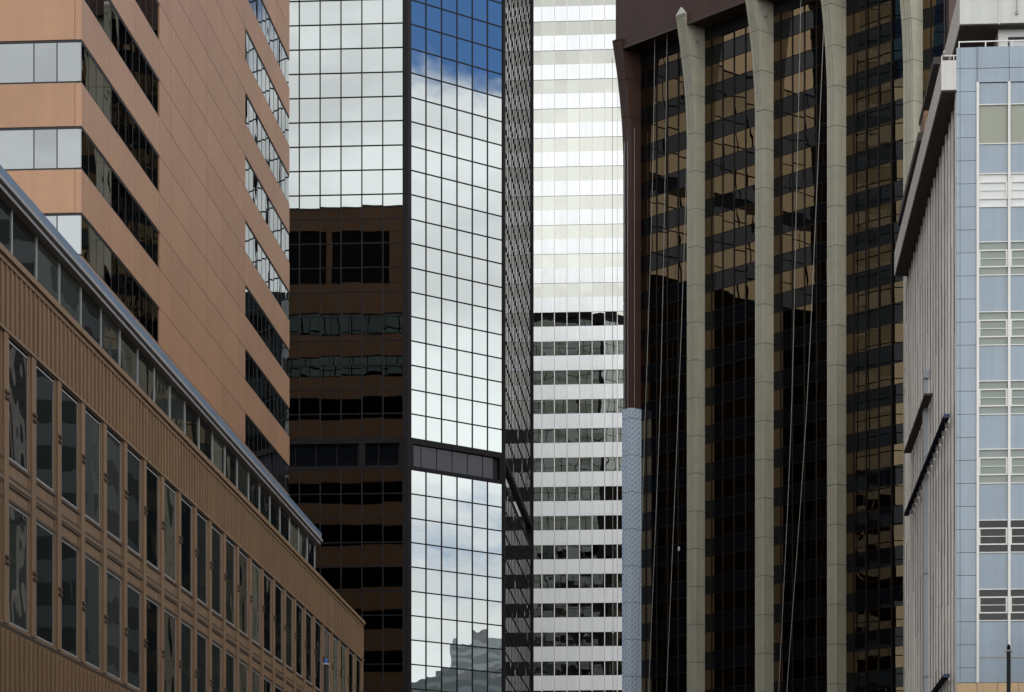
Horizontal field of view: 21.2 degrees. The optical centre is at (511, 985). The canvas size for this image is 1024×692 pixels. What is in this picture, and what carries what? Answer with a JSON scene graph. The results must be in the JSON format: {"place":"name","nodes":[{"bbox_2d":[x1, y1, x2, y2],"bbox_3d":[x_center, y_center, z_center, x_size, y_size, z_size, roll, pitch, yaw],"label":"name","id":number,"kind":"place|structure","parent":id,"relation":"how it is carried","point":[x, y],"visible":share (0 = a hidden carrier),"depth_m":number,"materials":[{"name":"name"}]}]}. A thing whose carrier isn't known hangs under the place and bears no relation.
{"place":"outdoors","nodes":[
{"label":"outdoors","id":0,"kind":"place"},
{"bbox_2d":[0,165,365,691],"bbox_3d":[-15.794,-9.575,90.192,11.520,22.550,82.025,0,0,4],"label":"office building","id":1,"kind":"structure","parent":0,"point":[160,531],"depth_m":79.20,"materials":[{"name":"brown"}]},
{"bbox_2d":[9,341,27,471],"bbox_3d":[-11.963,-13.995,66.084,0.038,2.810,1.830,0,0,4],"label":"window","id":2,"kind":"structure","parent":1,"relation":"in","point":[17,360],"depth_m":66.06,"materials":[{"name":"black glass"}]},
{"bbox_2d":[9,504,27,631],"bbox_3d":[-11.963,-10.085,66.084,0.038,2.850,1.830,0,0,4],"label":"window","id":3,"kind":"structure","parent":1,"relation":"in","point":[17,519],"depth_m":66.06,"materials":[{"name":"black glass"}]},
{"bbox_2d":[13,213,34,277],"bbox_3d":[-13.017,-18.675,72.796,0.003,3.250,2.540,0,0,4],"label":"penthouse window","id":4,"kind":"structure","parent":1,"relation":"in","point":[23,239],"depth_m":72.77,"materials":[{"name":"grey glass"}]},
{"bbox_2d":[36,366,53,491],"bbox_3d":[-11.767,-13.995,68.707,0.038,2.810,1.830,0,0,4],"label":"window","id":5,"kind":"structure","parent":1,"relation":"in","point":[44,384],"depth_m":68.73,"materials":[{"name":"black glass"}]},
{"bbox_2d":[36,522,53,645],"bbox_3d":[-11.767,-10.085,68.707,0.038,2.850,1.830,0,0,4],"label":"window","id":6,"kind":"structure","parent":1,"relation":"in","point":[44,538],"depth_m":68.73,"materials":[{"name":"black glass"}]},
{"bbox_2d":[62,389,77,508],"bbox_3d":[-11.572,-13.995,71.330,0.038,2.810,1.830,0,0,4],"label":"window","id":7,"kind":"structure","parent":1,"relation":"in","point":[69,406],"depth_m":71.38,"materials":[{"name":"black glass"}]},
{"bbox_2d":[62,540,77,657],"bbox_3d":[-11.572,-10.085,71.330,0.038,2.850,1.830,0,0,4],"label":"window","id":8,"kind":"structure","parent":1,"relation":"in","point":[69,554],"depth_m":71.38,"materials":[{"name":"black glass"}]},
{"bbox_2d":[85,410,99,525],"bbox_3d":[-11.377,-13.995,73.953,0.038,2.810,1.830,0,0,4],"label":"window","id":9,"kind":"structure","parent":1,"relation":"in","point":[92,427],"depth_m":74.03,"materials":[{"name":"grey glass"}]},
{"bbox_2d":[85,556,99,669],"bbox_3d":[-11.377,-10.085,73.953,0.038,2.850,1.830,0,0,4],"label":"window","id":10,"kind":"structure","parent":1,"relation":"in","point":[92,569],"depth_m":74.03,"materials":[{"name":"grey glass"}]},
{"bbox_2d":[107,431,120,541],"bbox_3d":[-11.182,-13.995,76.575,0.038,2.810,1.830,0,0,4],"label":"window","id":11,"kind":"structure","parent":1,"relation":"in","point":[113,445],"depth_m":76.60,"materials":[{"name":"grey glass"}]},
{"bbox_2d":[107,571,120,679],"bbox_3d":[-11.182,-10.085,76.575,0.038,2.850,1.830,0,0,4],"label":"window","id":12,"kind":"structure","parent":1,"relation":"in","point":[113,583],"depth_m":76.62,"materials":[{"name":"grey glass"}]},
{"bbox_2d":[128,450,139,555],"bbox_3d":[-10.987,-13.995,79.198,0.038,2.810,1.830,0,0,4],"label":"window","id":13,"kind":"structure","parent":1,"relation":"in","point":[133,462],"depth_m":79.24,"materials":[{"name":"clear glass"}]},
{"bbox_2d":[128,585,139,689],"bbox_3d":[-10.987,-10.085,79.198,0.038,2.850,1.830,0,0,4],"label":"window","id":14,"kind":"structure","parent":1,"relation":"in","point":[133,595],"depth_m":79.24,"materials":[{"name":"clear glass"}]},
{"bbox_2d":[147,467,157,568],"bbox_3d":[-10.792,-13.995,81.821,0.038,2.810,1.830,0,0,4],"label":"window","id":15,"kind":"structure","parent":1,"relation":"in","point":[152,479],"depth_m":81.92,"materials":[{"name":"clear glass"}]},
{"bbox_2d":[147,598,157,691],"bbox_3d":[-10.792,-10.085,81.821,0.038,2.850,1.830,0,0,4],"label":"window","id":16,"kind":"structure","parent":1,"relation":"in","point":[152,608],"depth_m":81.92,"materials":[{"name":"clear glass"}]},
{"bbox_2d":[164,483,175,582],"bbox_3d":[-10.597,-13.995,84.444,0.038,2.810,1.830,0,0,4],"label":"window","id":17,"kind":"structure","parent":1,"relation":"in","point":[169,495],"depth_m":84.48,"materials":[{"name":"clear glass"}]},
{"bbox_2d":[181,498,191,594],"bbox_3d":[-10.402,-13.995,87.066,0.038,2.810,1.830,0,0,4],"label":"window","id":18,"kind":"structure","parent":1,"relation":"in","point":[185,508],"depth_m":87.18,"materials":[{"name":"black glass"}]},
{"bbox_2d":[289,0,533,691],"bbox_3d":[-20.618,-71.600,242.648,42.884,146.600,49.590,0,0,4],"label":"office tower","id":19,"kind":"structure","parent":0,"point":[411,309],"depth_m":218.06,"materials":[{"name":"black"}]},
{"bbox_2d":[289,444,397,466],"bbox_3d":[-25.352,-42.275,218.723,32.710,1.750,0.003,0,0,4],"label":"window","id":20,"kind":"structure","parent":19,"relation":"in","point":[388,453],"depth_m":217.84,"materials":[{"name":"black glass"}]},
{"bbox_2d":[414,445,492,478],"bbox_3d":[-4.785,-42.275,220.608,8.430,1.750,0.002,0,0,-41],"label":"window","id":21,"kind":"structure","parent":19,"relation":"in","point":[424,457],"depth_m":220.57,"materials":[{"name":"grey glass"}]},
{"bbox_2d":[534,0,623,691],"bbox_3d":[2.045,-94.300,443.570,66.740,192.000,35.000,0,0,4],"label":"office tower","id":22,"kind":"structure","parent":0,"point":[577,525],"depth_m":425.47,"materials":[{"name":"beige concrete"},{"name":"dark tinted glass"},{"name":"dark brown metal"}]},
{"bbox_2d":[534,49,614,64],"bbox_3d":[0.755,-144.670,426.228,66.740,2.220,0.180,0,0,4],"label":"window","id":23,"kind":"structure","parent":22,"relation":"in","point":[604,55],"depth_m":425.57,"materials":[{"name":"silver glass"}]},
{"bbox_2d":[534,20,615,35],"bbox_3d":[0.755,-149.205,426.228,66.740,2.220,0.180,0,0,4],"label":"window","id":24,"kind":"structure","parent":22,"relation":"in","point":[599,26],"depth_m":425.57,"materials":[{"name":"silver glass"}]},
{"bbox_2d":[534,78,618,93],"bbox_3d":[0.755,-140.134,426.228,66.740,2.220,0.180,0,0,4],"label":"window","id":25,"kind":"structure","parent":22,"relation":"in","point":[568,85],"depth_m":425.57,"materials":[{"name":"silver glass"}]},
{"bbox_2d":[534,661,621,675],"bbox_3d":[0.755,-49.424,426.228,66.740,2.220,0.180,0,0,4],"label":"window","id":26,"kind":"structure","parent":22,"relation":"in","point":[558,668],"depth_m":425.57,"materials":[{"name":"black glass"}]},
{"bbox_2d":[534,632,621,646],"bbox_3d":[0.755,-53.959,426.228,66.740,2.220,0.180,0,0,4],"label":"window","id":27,"kind":"structure","parent":22,"relation":"in","point":[549,639],"depth_m":425.57,"materials":[{"name":"grey glass"}]},
{"bbox_2d":[534,603,621,617],"bbox_3d":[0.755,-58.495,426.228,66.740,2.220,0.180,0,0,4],"label":"window","id":28,"kind":"structure","parent":22,"relation":"in","point":[541,610],"depth_m":425.57,"materials":[{"name":"black glass"}]},
{"bbox_2d":[534,574,621,588],"bbox_3d":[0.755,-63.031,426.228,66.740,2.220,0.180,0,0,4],"label":"window","id":29,"kind":"structure","parent":22,"relation":"in","point":[541,581],"depth_m":425.57,"materials":[{"name":"grey glass"}]},
{"bbox_2d":[534,544,621,559],"bbox_3d":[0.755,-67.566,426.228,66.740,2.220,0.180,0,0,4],"label":"window","id":30,"kind":"structure","parent":22,"relation":"in","point":[612,551],"depth_m":425.57,"materials":[{"name":"black glass"}]},
{"bbox_2d":[534,515,621,529],"bbox_3d":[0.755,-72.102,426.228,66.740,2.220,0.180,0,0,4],"label":"window","id":31,"kind":"structure","parent":22,"relation":"in","point":[603,522],"depth_m":425.57,"materials":[{"name":"grey glass"}]},
{"bbox_2d":[534,486,621,500],"bbox_3d":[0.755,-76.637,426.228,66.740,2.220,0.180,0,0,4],"label":"window","id":32,"kind":"structure","parent":22,"relation":"in","point":[593,493],"depth_m":425.57,"materials":[{"name":"grey glass"}]},
{"bbox_2d":[534,457,621,471],"bbox_3d":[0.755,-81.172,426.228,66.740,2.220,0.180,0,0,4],"label":"window","id":33,"kind":"structure","parent":22,"relation":"in","point":[585,464],"depth_m":425.57,"materials":[{"name":"grey glass"}]},
{"bbox_2d":[534,428,621,442],"bbox_3d":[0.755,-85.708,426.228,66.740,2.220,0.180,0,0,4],"label":"window","id":34,"kind":"structure","parent":22,"relation":"in","point":[577,435],"depth_m":425.57,"materials":[{"name":"grey glass"}]},
{"bbox_2d":[534,107,621,122],"bbox_3d":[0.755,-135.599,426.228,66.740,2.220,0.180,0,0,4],"label":"window","id":35,"kind":"structure","parent":22,"relation":"in","point":[572,114],"depth_m":425.57,"materials":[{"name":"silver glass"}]},
{"bbox_2d":[534,399,622,413],"bbox_3d":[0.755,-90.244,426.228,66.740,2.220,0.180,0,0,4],"label":"window","id":36,"kind":"structure","parent":22,"relation":"in","point":[571,406],"depth_m":425.57,"materials":[{"name":"grey glass"}]},
{"bbox_2d":[534,370,622,384],"bbox_3d":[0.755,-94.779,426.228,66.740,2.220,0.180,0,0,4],"label":"window","id":37,"kind":"structure","parent":22,"relation":"in","point":[565,377],"depth_m":425.57,"materials":[{"name":"grey glass"}]},
{"bbox_2d":[534,340,622,355],"bbox_3d":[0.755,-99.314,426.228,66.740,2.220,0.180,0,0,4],"label":"window","id":38,"kind":"structure","parent":22,"relation":"in","point":[559,348],"depth_m":425.57,"materials":[{"name":"grey glass"}]},
{"bbox_2d":[534,311,622,326],"bbox_3d":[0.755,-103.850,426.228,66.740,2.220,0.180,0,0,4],"label":"window","id":39,"kind":"structure","parent":22,"relation":"in","point":[553,319],"depth_m":425.57,"materials":[{"name":"black glass"}]},
{"bbox_2d":[534,282,622,297],"bbox_3d":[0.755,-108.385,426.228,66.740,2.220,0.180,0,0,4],"label":"window","id":40,"kind":"structure","parent":22,"relation":"in","point":[602,289],"depth_m":425.57,"materials":[{"name":"white glass"}]},
{"bbox_2d":[534,253,622,268],"bbox_3d":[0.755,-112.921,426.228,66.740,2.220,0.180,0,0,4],"label":"window","id":41,"kind":"structure","parent":22,"relation":"in","point":[596,260],"depth_m":425.57,"materials":[{"name":"white glass"}]},
{"bbox_2d":[534,224,622,239],"bbox_3d":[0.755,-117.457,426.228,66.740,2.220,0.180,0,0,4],"label":"window","id":42,"kind":"structure","parent":22,"relation":"in","point":[589,231],"depth_m":425.57,"materials":[{"name":"white glass"}]},
{"bbox_2d":[534,195,622,210],"bbox_3d":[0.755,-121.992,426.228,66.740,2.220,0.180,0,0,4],"label":"window","id":43,"kind":"structure","parent":22,"relation":"in","point":[584,202],"depth_m":425.57,"materials":[{"name":"white glass"}]},
{"bbox_2d":[534,166,622,180],"bbox_3d":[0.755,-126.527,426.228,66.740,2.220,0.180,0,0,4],"label":"window","id":44,"kind":"structure","parent":22,"relation":"in","point":[579,173],"depth_m":425.57,"materials":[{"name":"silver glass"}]},
{"bbox_2d":[534,136,622,151],"bbox_3d":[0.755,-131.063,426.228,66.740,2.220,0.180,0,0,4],"label":"window","id":45,"kind":"structure","parent":22,"relation":"in","point":[579,144],"depth_m":425.57,"materials":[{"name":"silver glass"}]},
{"bbox_2d":[894,0,1023,691],"bbox_3d":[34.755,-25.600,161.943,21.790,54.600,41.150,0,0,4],"label":"office building","id":46,"kind":"structure","parent":0,"point":[959,257],"depth_m":142.21,"materials":[{"name":"grey"}]},
{"bbox_2d":[979,104,1007,144],"bbox_3d":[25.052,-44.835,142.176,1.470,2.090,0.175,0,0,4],"label":"window","id":47,"kind":"structure","parent":46,"relation":"in","point":[992,117],"depth_m":142.17,"materials":[{"name":"green glass"}]},
{"bbox_2d":[979,173,1007,207],"bbox_3d":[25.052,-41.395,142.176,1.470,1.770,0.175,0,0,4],"label":"window","id":48,"kind":"structure","parent":46,"relation":"in","point":[993,187],"depth_m":142.17,"materials":[{"name":"white glass"}]},
{"bbox_2d":[979,241,1007,275],"bbox_3d":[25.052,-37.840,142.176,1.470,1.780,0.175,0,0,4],"label":"window","id":49,"kind":"structure","parent":46,"relation":"in","point":[993,255],"depth_m":142.17,"materials":[{"name":"glass"}]},
{"bbox_2d":[979,311,1007,345],"bbox_3d":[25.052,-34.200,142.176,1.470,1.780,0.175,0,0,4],"label":"window","id":50,"kind":"structure","parent":46,"relation":"in","point":[993,325],"depth_m":142.17,"materials":[{"name":"glass"}]},
{"bbox_2d":[979,380,1007,414],"bbox_3d":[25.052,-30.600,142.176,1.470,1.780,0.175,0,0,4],"label":"window","id":51,"kind":"structure","parent":46,"relation":"in","point":[993,394],"depth_m":142.17,"materials":[{"name":"glass"}]},
{"bbox_2d":[979,448,1007,483],"bbox_3d":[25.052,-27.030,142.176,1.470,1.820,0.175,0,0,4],"label":"window","id":52,"kind":"structure","parent":46,"relation":"in","point":[993,463],"depth_m":142.17,"materials":[{"name":"glass"}]},
{"bbox_2d":[979,519,1007,552],"bbox_3d":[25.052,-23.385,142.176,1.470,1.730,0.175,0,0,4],"label":"window","id":53,"kind":"structure","parent":46,"relation":"in","point":[993,534],"depth_m":142.17,"materials":[{"name":"grey glass"}]},
{"bbox_2d":[979,589,1007,620],"bbox_3d":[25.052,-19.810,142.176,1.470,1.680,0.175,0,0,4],"label":"window","id":54,"kind":"structure","parent":46,"relation":"in","point":[993,603],"depth_m":142.17,"materials":[{"name":"grey glass"}]},
{"label":"ground","id":55,"kind":"structure","parent":0,"visible":0},
{"bbox_2d":[0,0,288,495],"bbox_3d":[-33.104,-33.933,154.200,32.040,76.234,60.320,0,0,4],"label":"office tower","id":56,"kind":"structure","parent":55,"relation":"on","point":[144,154],"depth_m":145.18,"materials":[{"name":"brown concrete"}]},
{"bbox_2d":[0,126,81,170],"bbox_3d":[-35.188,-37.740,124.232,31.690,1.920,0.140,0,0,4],"label":"window","id":57,"kind":"structure","parent":56,"relation":"in","point":[34,148],"depth_m":123.15,"materials":[{"name":"grey glass"}]},
{"bbox_2d":[0,40,81,84],"bbox_3d":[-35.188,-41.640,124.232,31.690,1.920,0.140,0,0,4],"label":"window","id":58,"kind":"structure","parent":56,"relation":"in","point":[55,61],"depth_m":123.15,"materials":[{"name":"grey glass"}]},
{"bbox_2d":[78,213,158,343],"bbox_3d":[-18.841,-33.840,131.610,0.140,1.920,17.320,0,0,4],"label":"window","id":59,"kind":"structure","parent":56,"relation":"in","point":[94,250],"depth_m":130.78,"materials":[{"name":"grey glass"}]},
{"bbox_2d":[78,126,158,267],"bbox_3d":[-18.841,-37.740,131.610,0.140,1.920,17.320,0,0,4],"label":"window","id":60,"kind":"structure","parent":56,"relation":"in","point":[93,163],"depth_m":130.78,"materials":[{"name":"grey glass"}]},
{"bbox_2d":[78,40,158,191],"bbox_3d":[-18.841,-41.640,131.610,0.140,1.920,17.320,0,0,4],"label":"window","id":61,"kind":"structure","parent":56,"relation":"in","point":[93,79],"depth_m":130.78,"materials":[{"name":"grey glass"}]},
{"bbox_2d":[84,0,158,115],"bbox_3d":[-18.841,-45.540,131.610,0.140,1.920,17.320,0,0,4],"label":"window","id":62,"kind":"structure","parent":56,"relation":"in","point":[104,11],"depth_m":132.80,"materials":[{"name":"grey glass"}]},
{"bbox_2d":[245,413,288,493],"bbox_3d":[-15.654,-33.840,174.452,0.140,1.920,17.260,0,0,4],"label":"window","id":63,"kind":"structure","parent":56,"relation":"in","point":[255,440],"depth_m":173.97,"materials":[{"name":"grey glass"}]},
{"bbox_2d":[245,349,288,435],"bbox_3d":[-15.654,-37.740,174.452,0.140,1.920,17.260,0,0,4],"label":"window","id":64,"kind":"structure","parent":56,"relation":"in","point":[254,376],"depth_m":173.97,"materials":[{"name":"grey glass"}]},
{"bbox_2d":[245,285,288,377],"bbox_3d":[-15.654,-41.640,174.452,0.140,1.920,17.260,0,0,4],"label":"window","id":65,"kind":"structure","parent":56,"relation":"in","point":[255,315],"depth_m":173.97,"materials":[{"name":"grey glass"}]},
{"bbox_2d":[245,221,288,318],"bbox_3d":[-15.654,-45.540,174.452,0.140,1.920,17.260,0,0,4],"label":"window","id":66,"kind":"structure","parent":56,"relation":"in","point":[253,249],"depth_m":173.97,"materials":[{"name":"grey glass"}]},
{"bbox_2d":[245,157,288,260],"bbox_3d":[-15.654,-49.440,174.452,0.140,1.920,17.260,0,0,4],"label":"window","id":67,"kind":"structure","parent":56,"relation":"in","point":[253,186],"depth_m":173.97,"materials":[{"name":"grey glass"}]},
{"bbox_2d":[245,93,288,202],"bbox_3d":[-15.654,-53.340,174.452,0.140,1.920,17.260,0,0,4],"label":"window","id":68,"kind":"structure","parent":56,"relation":"in","point":[252,121],"depth_m":173.97,"materials":[{"name":"grey glass"}]},
{"bbox_2d":[245,29,288,143],"bbox_3d":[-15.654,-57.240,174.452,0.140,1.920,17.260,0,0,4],"label":"window","id":69,"kind":"structure","parent":56,"relation":"in","point":[252,57],"depth_m":173.97,"materials":[{"name":"grey glass"}]},
{"bbox_2d":[248,0,288,85],"bbox_3d":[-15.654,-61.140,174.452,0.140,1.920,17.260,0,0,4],"label":"window","id":70,"kind":"structure","parent":56,"relation":"in","point":[262,16],"depth_m":175.94,"materials":[{"name":"grey glass"}]},
{"bbox_2d":[612,0,956,691],"bbox_3d":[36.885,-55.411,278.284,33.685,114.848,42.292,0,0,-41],"label":"office tower","id":71,"kind":"structure","parent":55,"relation":"on","point":[739,311],"depth_m":269.39,"materials":[{"name":"brown metal"}]},
{"bbox_2d":[705,664,754,689],"bbox_3d":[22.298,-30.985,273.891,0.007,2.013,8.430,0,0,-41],"label":"window","id":72,"kind":"structure","parent":71,"relation":"in","point":[750,669],"depth_m":274.43,"materials":[{"name":"black glass"}]},
{"bbox_2d":[705,626,754,651],"bbox_3d":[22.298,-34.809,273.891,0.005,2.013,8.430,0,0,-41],"label":"window","id":73,"kind":"structure","parent":71,"relation":"in","point":[750,631],"depth_m":274.43,"materials":[{"name":"black glass"}]},
{"bbox_2d":[705,588,754,613],"bbox_3d":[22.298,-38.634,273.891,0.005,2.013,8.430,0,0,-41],"label":"window","id":74,"kind":"structure","parent":71,"relation":"in","point":[750,592],"depth_m":274.43,"materials":[{"name":"black glass"}]},
{"bbox_2d":[705,549,754,576],"bbox_3d":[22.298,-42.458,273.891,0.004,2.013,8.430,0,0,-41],"label":"window","id":75,"kind":"structure","parent":71,"relation":"in","point":[750,554],"depth_m":274.43,"materials":[{"name":"black glass"}]},
{"bbox_2d":[705,511,754,538],"bbox_3d":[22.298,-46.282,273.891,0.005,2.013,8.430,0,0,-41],"label":"window","id":76,"kind":"structure","parent":71,"relation":"in","point":[750,516],"depth_m":274.43,"materials":[{"name":"black glass"}]},
{"bbox_2d":[705,434,754,462],"bbox_3d":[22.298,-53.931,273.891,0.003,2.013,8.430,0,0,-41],"label":"window","id":77,"kind":"structure","parent":71,"relation":"in","point":[750,439],"depth_m":274.43,"materials":[{"name":"black glass"}]},
{"bbox_2d":[705,395,754,425],"bbox_3d":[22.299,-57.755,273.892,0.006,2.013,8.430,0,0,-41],"label":"window","id":78,"kind":"structure","parent":71,"relation":"in","point":[750,401],"depth_m":274.43,"materials":[{"name":"black glass"}]},
{"bbox_2d":[705,280,754,312],"bbox_3d":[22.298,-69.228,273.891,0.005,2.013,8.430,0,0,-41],"label":"window","id":79,"kind":"structure","parent":71,"relation":"in","point":[750,286],"depth_m":274.43,"materials":[{"name":"black glass"}]},
{"bbox_2d":[774,25,824,61],"bbox_3d":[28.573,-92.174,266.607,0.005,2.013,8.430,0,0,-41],"label":"window","id":80,"kind":"structure","parent":71,"relation":"in","point":[810,35],"depth_m":267.23,"materials":[{"name":"brown glass"}]},
{"bbox_2d":[774,655,826,681],"bbox_3d":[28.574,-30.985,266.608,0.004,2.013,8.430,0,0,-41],"label":"window","id":81,"kind":"structure","parent":71,"relation":"in","point":[810,663],"depth_m":266.90,"materials":[{"name":"black glass"}]},
{"bbox_2d":[774,616,826,642],"bbox_3d":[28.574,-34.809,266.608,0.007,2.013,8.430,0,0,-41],"label":"window","id":82,"kind":"structure","parent":71,"relation":"in","point":[810,623],"depth_m":266.90,"materials":[{"name":"black glass"}]},
{"bbox_2d":[774,576,826,603],"bbox_3d":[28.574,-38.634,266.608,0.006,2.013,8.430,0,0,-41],"label":"window","id":83,"kind":"structure","parent":71,"relation":"in","point":[810,584],"depth_m":266.90,"materials":[{"name":"black glass"}]},
{"bbox_2d":[774,537,826,565],"bbox_3d":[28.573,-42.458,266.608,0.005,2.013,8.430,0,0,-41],"label":"window","id":84,"kind":"structure","parent":71,"relation":"in","point":[810,545],"depth_m":266.90,"materials":[{"name":"black glass"}]},
{"bbox_2d":[774,497,826,526],"bbox_3d":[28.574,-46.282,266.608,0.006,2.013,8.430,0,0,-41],"label":"window","id":85,"kind":"structure","parent":71,"relation":"in","point":[810,506],"depth_m":266.90,"materials":[{"name":"black glass"}]},
{"bbox_2d":[774,458,826,487],"bbox_3d":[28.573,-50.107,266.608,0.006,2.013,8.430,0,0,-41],"label":"window","id":86,"kind":"structure","parent":71,"relation":"in","point":[810,467],"depth_m":267.03,"materials":[{"name":"black glass"}]},
{"bbox_2d":[774,419,826,448],"bbox_3d":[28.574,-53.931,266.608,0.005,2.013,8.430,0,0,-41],"label":"window","id":87,"kind":"structure","parent":71,"relation":"in","point":[798,430],"depth_m":267.03,"materials":[{"name":"black glass"}]},
{"bbox_2d":[774,379,826,410],"bbox_3d":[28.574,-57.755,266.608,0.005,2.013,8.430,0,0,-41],"label":"window","id":88,"kind":"structure","parent":71,"relation":"in","point":[798,391],"depth_m":267.03,"materials":[{"name":"black glass"}]},
{"bbox_2d":[774,340,826,371],"bbox_3d":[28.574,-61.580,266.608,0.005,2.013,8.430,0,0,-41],"label":"window","id":89,"kind":"structure","parent":71,"relation":"in","point":[798,352],"depth_m":267.03,"materials":[{"name":"black glass"}]},
{"bbox_2d":[774,300,826,332],"bbox_3d":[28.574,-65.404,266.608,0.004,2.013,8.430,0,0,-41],"label":"window","id":90,"kind":"structure","parent":71,"relation":"in","point":[798,313],"depth_m":267.03,"materials":[{"name":"black glass"}]},
{"bbox_2d":[774,261,826,293],"bbox_3d":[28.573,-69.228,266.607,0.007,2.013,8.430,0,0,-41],"label":"window","id":91,"kind":"structure","parent":71,"relation":"in","point":[810,276],"depth_m":267.03,"materials":[{"name":"brown glass"}]},
{"bbox_2d":[774,221,826,255],"bbox_3d":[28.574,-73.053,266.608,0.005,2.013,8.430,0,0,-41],"label":"window","id":92,"kind":"structure","parent":71,"relation":"in","point":[810,231],"depth_m":267.03,"materials":[{"name":"brown glass"}]},
{"bbox_2d":[774,182,826,216],"bbox_3d":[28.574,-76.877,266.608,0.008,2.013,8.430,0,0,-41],"label":"window","id":93,"kind":"structure","parent":71,"relation":"in","point":[810,192],"depth_m":266.90,"materials":[{"name":"brown glass"}]},
{"bbox_2d":[774,142,826,177],"bbox_3d":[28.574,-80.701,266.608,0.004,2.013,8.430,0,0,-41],"label":"window","id":94,"kind":"structure","parent":71,"relation":"in","point":[810,153],"depth_m":267.03,"materials":[{"name":"brown glass"}]},
{"bbox_2d":[774,103,826,138],"bbox_3d":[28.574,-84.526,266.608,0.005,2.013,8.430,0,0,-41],"label":"window","id":95,"kind":"structure","parent":71,"relation":"in","point":[810,114],"depth_m":267.03,"materials":[{"name":"brown glass"}]},
{"bbox_2d":[774,63,826,100],"bbox_3d":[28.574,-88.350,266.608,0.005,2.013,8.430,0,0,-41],"label":"window","id":96,"kind":"structure","parent":71,"relation":"in","point":[810,74],"depth_m":267.03,"materials":[{"name":"brown glass"}]},
{"bbox_2d":[846,242,896,274],"bbox_3d":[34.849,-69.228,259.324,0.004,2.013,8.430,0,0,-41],"label":"window","id":97,"kind":"structure","parent":71,"relation":"in","point":[884,250],"depth_m":260.02,"materials":[{"name":"brown glass"}]},
{"bbox_2d":[846,0,900,36],"bbox_3d":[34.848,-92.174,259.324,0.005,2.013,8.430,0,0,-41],"label":"window","id":98,"kind":"structure","parent":71,"relation":"in","point":[884,8],"depth_m":259.83,"materials":[{"name":"brown glass"}]},
{"bbox_2d":[846,200,901,235],"bbox_3d":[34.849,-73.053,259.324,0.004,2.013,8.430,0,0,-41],"label":"window","id":99,"kind":"structure","parent":71,"relation":"in","point":[884,210],"depth_m":259.83,"materials":[{"name":"brown glass"}]},
{"bbox_2d":[846,646,902,672],"bbox_3d":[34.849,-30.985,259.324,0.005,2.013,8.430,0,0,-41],"label":"window","id":100,"kind":"structure","parent":71,"relation":"in","point":[897,652],"depth_m":259.64,"materials":[{"name":"black glass"}]},
{"bbox_2d":[846,605,902,633],"bbox_3d":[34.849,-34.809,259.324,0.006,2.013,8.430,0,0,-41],"label":"window","id":101,"kind":"structure","parent":71,"relation":"in","point":[897,611],"depth_m":259.64,"materials":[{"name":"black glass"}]},
{"bbox_2d":[846,565,902,593],"bbox_3d":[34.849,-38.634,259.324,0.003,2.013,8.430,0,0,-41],"label":"window","id":102,"kind":"structure","parent":71,"relation":"in","point":[897,571],"depth_m":259.64,"materials":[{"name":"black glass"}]},
{"bbox_2d":[846,524,902,553],"bbox_3d":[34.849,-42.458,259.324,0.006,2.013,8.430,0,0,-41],"label":"window","id":103,"kind":"structure","parent":71,"relation":"in","point":[897,530],"depth_m":259.64,"materials":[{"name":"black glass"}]},
{"bbox_2d":[846,484,902,513],"bbox_3d":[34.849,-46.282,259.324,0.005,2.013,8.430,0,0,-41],"label":"window","id":104,"kind":"structure","parent":71,"relation":"in","point":[897,490],"depth_m":259.64,"materials":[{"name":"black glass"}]},
{"bbox_2d":[846,443,902,473],"bbox_3d":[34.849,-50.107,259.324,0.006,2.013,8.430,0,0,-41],"label":"window","id":105,"kind":"structure","parent":71,"relation":"in","point":[897,449],"depth_m":259.64,"materials":[{"name":"brown glass"}]},
{"bbox_2d":[846,402,902,434],"bbox_3d":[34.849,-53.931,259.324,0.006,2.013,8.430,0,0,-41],"label":"window","id":106,"kind":"structure","parent":71,"relation":"in","point":[897,409],"depth_m":259.64,"materials":[{"name":"brown glass"}]},
{"bbox_2d":[846,362,902,394],"bbox_3d":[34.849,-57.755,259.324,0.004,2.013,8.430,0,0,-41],"label":"window","id":107,"kind":"structure","parent":71,"relation":"in","point":[897,368],"depth_m":259.64,"materials":[{"name":"brown glass"}]},
{"bbox_2d":[846,321,902,354],"bbox_3d":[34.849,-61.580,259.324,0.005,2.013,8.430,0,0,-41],"label":"window","id":108,"kind":"structure","parent":71,"relation":"in","point":[897,328],"depth_m":259.64,"materials":[{"name":"brown glass"}]},
{"bbox_2d":[846,280,902,314],"bbox_3d":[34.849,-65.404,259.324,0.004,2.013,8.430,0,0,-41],"label":"window","id":109,"kind":"structure","parent":71,"relation":"in","point":[897,287],"depth_m":259.64,"materials":[{"name":"brown glass"}]},
{"bbox_2d":[846,159,902,195],"bbox_3d":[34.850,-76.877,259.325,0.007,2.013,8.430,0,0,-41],"label":"window","id":110,"kind":"structure","parent":71,"relation":"in","point":[897,166],"depth_m":259.64,"materials":[{"name":"brown glass"}]},
{"bbox_2d":[846,118,902,155],"bbox_3d":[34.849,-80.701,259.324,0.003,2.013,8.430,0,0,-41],"label":"window","id":111,"kind":"structure","parent":71,"relation":"in","point":[897,125],"depth_m":259.64,"materials":[{"name":"brown glass"}]},
{"bbox_2d":[846,77,902,115],"bbox_3d":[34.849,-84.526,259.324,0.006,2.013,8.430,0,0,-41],"label":"window","id":112,"kind":"structure","parent":71,"relation":"in","point":[897,85],"depth_m":259.64,"materials":[{"name":"brown glass"}]},
{"bbox_2d":[846,37,902,75],"bbox_3d":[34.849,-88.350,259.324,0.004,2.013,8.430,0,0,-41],"label":"window","id":113,"kind":"structure","parent":71,"relation":"in","point":[897,46],"depth_m":259.70,"materials":[{"name":"brown glass"}]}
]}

